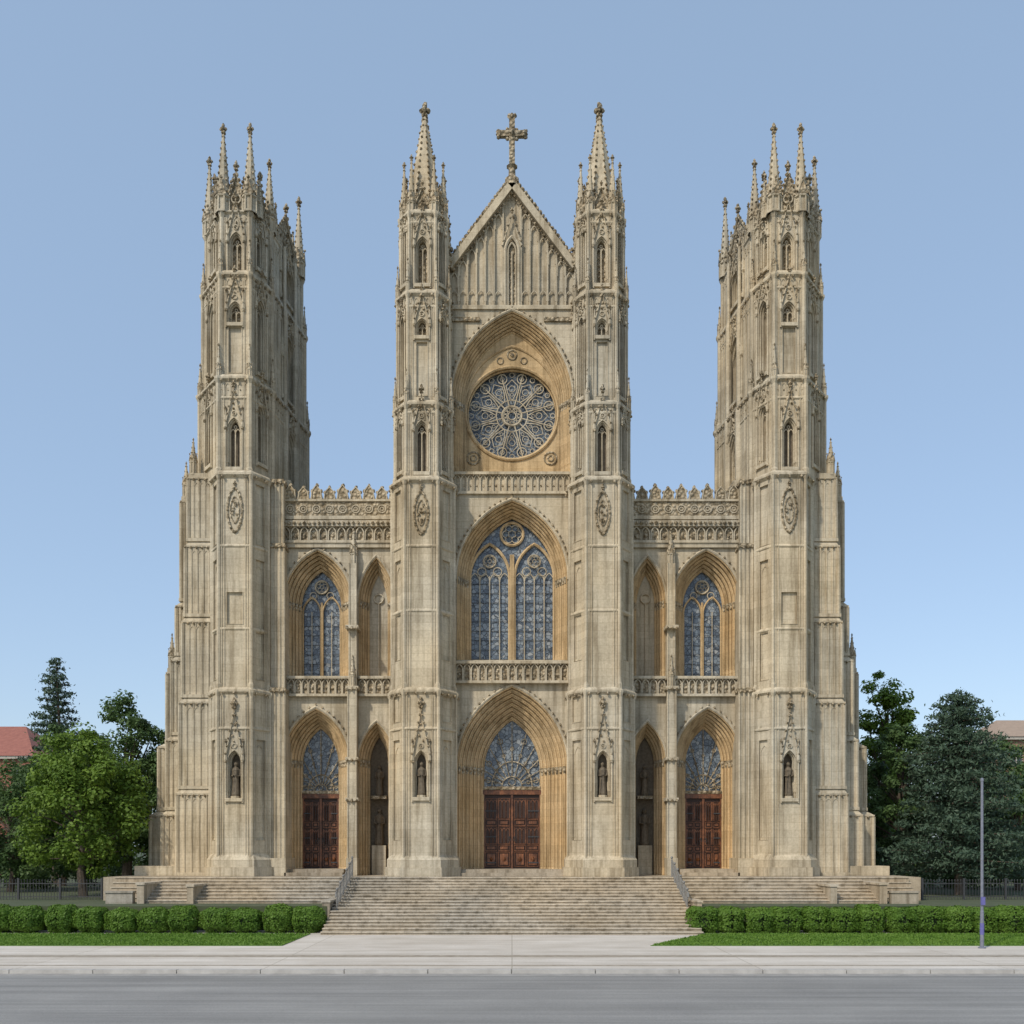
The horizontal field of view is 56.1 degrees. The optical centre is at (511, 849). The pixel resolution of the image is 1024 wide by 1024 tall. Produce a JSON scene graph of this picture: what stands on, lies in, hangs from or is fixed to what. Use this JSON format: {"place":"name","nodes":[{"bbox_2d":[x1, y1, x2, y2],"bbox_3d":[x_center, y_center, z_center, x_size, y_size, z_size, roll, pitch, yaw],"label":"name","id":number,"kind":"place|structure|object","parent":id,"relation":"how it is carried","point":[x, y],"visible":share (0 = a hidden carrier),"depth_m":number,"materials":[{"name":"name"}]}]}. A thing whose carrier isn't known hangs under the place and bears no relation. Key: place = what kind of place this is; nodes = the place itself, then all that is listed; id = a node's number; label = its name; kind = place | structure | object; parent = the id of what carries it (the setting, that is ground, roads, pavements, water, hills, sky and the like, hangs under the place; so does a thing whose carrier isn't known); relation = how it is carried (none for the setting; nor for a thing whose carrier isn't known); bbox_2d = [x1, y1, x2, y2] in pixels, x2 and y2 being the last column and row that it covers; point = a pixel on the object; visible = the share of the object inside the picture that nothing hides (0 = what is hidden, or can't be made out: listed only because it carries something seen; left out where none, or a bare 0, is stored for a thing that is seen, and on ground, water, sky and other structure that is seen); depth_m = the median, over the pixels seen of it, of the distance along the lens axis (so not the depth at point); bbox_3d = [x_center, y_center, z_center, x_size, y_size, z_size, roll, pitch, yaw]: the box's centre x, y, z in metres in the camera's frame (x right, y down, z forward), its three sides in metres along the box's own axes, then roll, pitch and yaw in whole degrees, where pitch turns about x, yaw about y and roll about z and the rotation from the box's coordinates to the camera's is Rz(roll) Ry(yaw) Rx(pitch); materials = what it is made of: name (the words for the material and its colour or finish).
{"place":"outdoors","nodes":[
{"label":"outdoors","id":0,"kind":"place"},
{"bbox_2d":[0,976,1023,1023],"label":"road","id":1,"kind":"structure","parent":0,"point":[511,999],"depth_m":28.35,"materials":[{"name":"grey asphalt"}]},
{"bbox_2d":[0,974,1023,975],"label":"gutter","id":2,"kind":"object","parent":1,"relation":"on","point":[511,974],"visible":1,"depth_m":33.99,"materials":[{"name":"concrete"}]},
{"bbox_2d":[0,931,1023,972],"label":"pavement","id":3,"kind":"structure","parent":0,"point":[317,943],"depth_m":39.88,"materials":[{"name":"concrete"}]},
{"bbox_2d":[0,932,310,945],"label":"grass lawn","id":4,"kind":"structure","parent":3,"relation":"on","point":[148,939],"depth_m":45.52,"materials":[{"name":"plant"}]},
{"bbox_2d":[0,903,326,932],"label":"clipped hedge","id":5,"kind":"object","parent":4,"relation":"on","point":[71,918],"visible":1,"depth_m":49.49,"materials":[{"name":"green plant"}]},
{"bbox_2d":[0,955,1023,965],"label":"paver strip","id":6,"kind":"object","parent":3,"relation":"on","point":[511,956],"visible":1,"depth_m":38.71,"materials":[{"name":"grey concrete"}]},
{"bbox_2d":[978,778,985,948],"bbox_3d":[20.562,0.570,42.000,0.304,7.460,0.320,0,0,0],"label":"street pole","id":7,"kind":"object","parent":3,"relation":"on","point":[982,904],"visible":1,"depth_m":41.95,"materials":[{"name":"metal"}]},
{"bbox_2d":[0,851,1023,973],"bbox_3d":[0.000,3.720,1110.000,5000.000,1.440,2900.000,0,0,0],"label":"ground","id":8,"kind":"structure","parent":0,"point":[71,890],"depth_m":54.86,"materials":[{"name":"green plant"}]},
{"bbox_2d":[0,727,70,874],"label":"red brick building","id":9,"kind":"structure","parent":8,"relation":"on","point":[16,742],"depth_m":117.44,"materials":[{"name":"brick"}]},
{"bbox_2d":[0,757,74,891],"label":"oak tree","id":10,"kind":"object","parent":8,"relation":"on","point":[14,863],"visible":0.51,"depth_m":68.12,"materials":[{"name":"green plant"}]},
{"bbox_2d":[5,657,81,882],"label":"spruce tree","id":11,"kind":"object","parent":8,"relation":"on","point":[54,678],"visible":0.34,"depth_m":83.52,"materials":[{"name":"green plant"}]},
{"bbox_2d":[0,878,102,899],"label":"iron fence","id":12,"kind":"object","parent":8,"relation":"on","point":[18,883],"visible":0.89,"depth_m":57.98,"materials":[{"name":"black metal"}]},
{"bbox_2d":[2,722,121,885],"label":"oak tree","id":13,"kind":"object","parent":8,"relation":"on","point":[56,728],"visible":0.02,"depth_m":78.41,"materials":[{"name":"green plant"}]},
{"bbox_2d":[4,721,154,895],"bbox_3d":[-26.866,-2.485,60.938,8.311,11.170,8.861,0,0,-39],"label":"maple tree","id":14,"kind":"object","parent":8,"relation":"on","point":[84,779],"visible":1,"depth_m":59.73,"materials":[{"name":"green plant"}]},
{"bbox_2d":[71,689,164,875],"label":"oak tree","id":15,"kind":"object","parent":8,"relation":"on","point":[142,728],"visible":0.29,"depth_m":71.24,"materials":[{"name":"green plant"}]},
{"bbox_2d":[104,891,135,903],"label":"stone wall","id":16,"kind":"structure","parent":8,"relation":"on","point":[119,897],"depth_m":53.60,"materials":[{"name":"beige stone"}]},
{"bbox_2d":[111,751,156,867],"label":"oak tree","id":17,"kind":"object","parent":8,"relation":"on","point":[154,784],"visible":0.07,"depth_m":80.86,"materials":[{"name":"green plant"}]},
{"bbox_2d":[0,779,1012,876],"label":"distant trees","id":18,"kind":"object","parent":8,"relation":"on","point":[3,875],"visible":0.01,"depth_m":107.43,"materials":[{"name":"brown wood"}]},
{"bbox_2d":[0,855,1022,888],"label":"shrubbery","id":19,"kind":"object","parent":8,"relation":"on","point":[63,872],"visible":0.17,"depth_m":74.62,"materials":[{"name":"green plant"}]},
{"bbox_2d":[134,102,889,876],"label":"gothic cathedral","id":20,"kind":"structure","parent":8,"relation":"on","point":[514,622],"depth_m":60.00,"materials":[{"name":"stone"}]},
{"bbox_2d":[103,868,920,934],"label":"entrance stairs","id":21,"kind":"structure","parent":8,"relation":"on","point":[511,902],"depth_m":54.05,"materials":[{"name":"stone"}]},
{"bbox_2d":[335,856,353,909],"bbox_3d":[-9.452,1.849,54.148,0.170,2.969,5.474,0,0,0],"label":"stair handrail","id":22,"kind":"object","parent":21,"relation":"on","point":[341,888],"visible":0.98,"depth_m":54.13,"materials":[{"name":"metal"}]},
{"bbox_2d":[670,856,688,909],"bbox_3d":[9.451,1.848,54.146,0.170,2.970,5.471,0,0,0],"label":"stair handrail","id":23,"kind":"object","parent":21,"relation":"on","point":[682,888],"visible":0.99,"depth_m":54.12,"materials":[{"name":"metal"}]},
{"bbox_2d":[0,969,1023,973],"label":"kerb","id":24,"kind":"structure","parent":8,"relation":"on","point":[514,971],"depth_m":34.38,"materials":[{"name":"concrete"}]},
{"bbox_2d":[650,932,1023,945],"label":"grass lawn","id":25,"kind":"structure","parent":8,"relation":"on","point":[853,939],"depth_m":45.30,"materials":[{"name":"plant"}]},
{"bbox_2d":[685,903,1023,932],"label":"clipped hedge","id":26,"kind":"object","parent":25,"relation":"on","point":[862,918],"visible":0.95,"depth_m":49.38,"materials":[{"name":"green plant"}]},
{"bbox_2d":[859,670,925,865],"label":"linden tree","id":27,"kind":"object","parent":8,"relation":"on","point":[891,703],"visible":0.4,"depth_m":79.11,"materials":[{"name":"green plant"}]},
{"bbox_2d":[867,749,930,864],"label":"oak tree","id":28,"kind":"object","parent":8,"relation":"on","point":[868,756],"visible":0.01,"depth_m":84.02,"materials":[{"name":"green plant"}]},
{"bbox_2d":[888,891,919,903],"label":"stone wall","id":29,"kind":"structure","parent":8,"relation":"on","point":[903,897],"depth_m":53.60,"materials":[{"name":"beige stone"}]},
{"bbox_2d":[867,722,951,876],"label":"oak tree","id":30,"kind":"object","parent":8,"relation":"on","point":[882,809],"visible":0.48,"depth_m":67.52,"materials":[{"name":"green plant"}]},
{"bbox_2d":[875,687,1023,894],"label":"cedar tree","id":31,"kind":"object","parent":8,"relation":"on","point":[956,773],"visible":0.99,"depth_m":62.70,"materials":[{"name":"green plant"}]},
{"bbox_2d":[921,878,1023,899],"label":"iron fence","id":32,"kind":"object","parent":8,"relation":"on","point":[963,883],"visible":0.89,"depth_m":57.98,"materials":[{"name":"black metal"}]},
{"bbox_2d":[949,720,1023,870],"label":"tan brick building","id":33,"kind":"structure","parent":8,"relation":"on","point":[1013,728],"depth_m":117.80,"materials":[{"name":"brick"}]},
{"bbox_2d":[967,765,1023,889],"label":"oak tree","id":34,"kind":"object","parent":8,"relation":"on","point":[1017,813],"visible":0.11,"depth_m":71.36,"materials":[{"name":"green plant"}]},
{"bbox_2d":[967,739,1023,877],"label":"brick building","id":35,"kind":"structure","parent":8,"relation":"on","point":[1008,746],"depth_m":88.92,"materials":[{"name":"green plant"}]},
{"bbox_2d":[0,0,1023,850],"label":"sky","id":36,"kind":"structure","parent":0,"point":[113,112],"materials":[{"name":"blue"}]}
]}

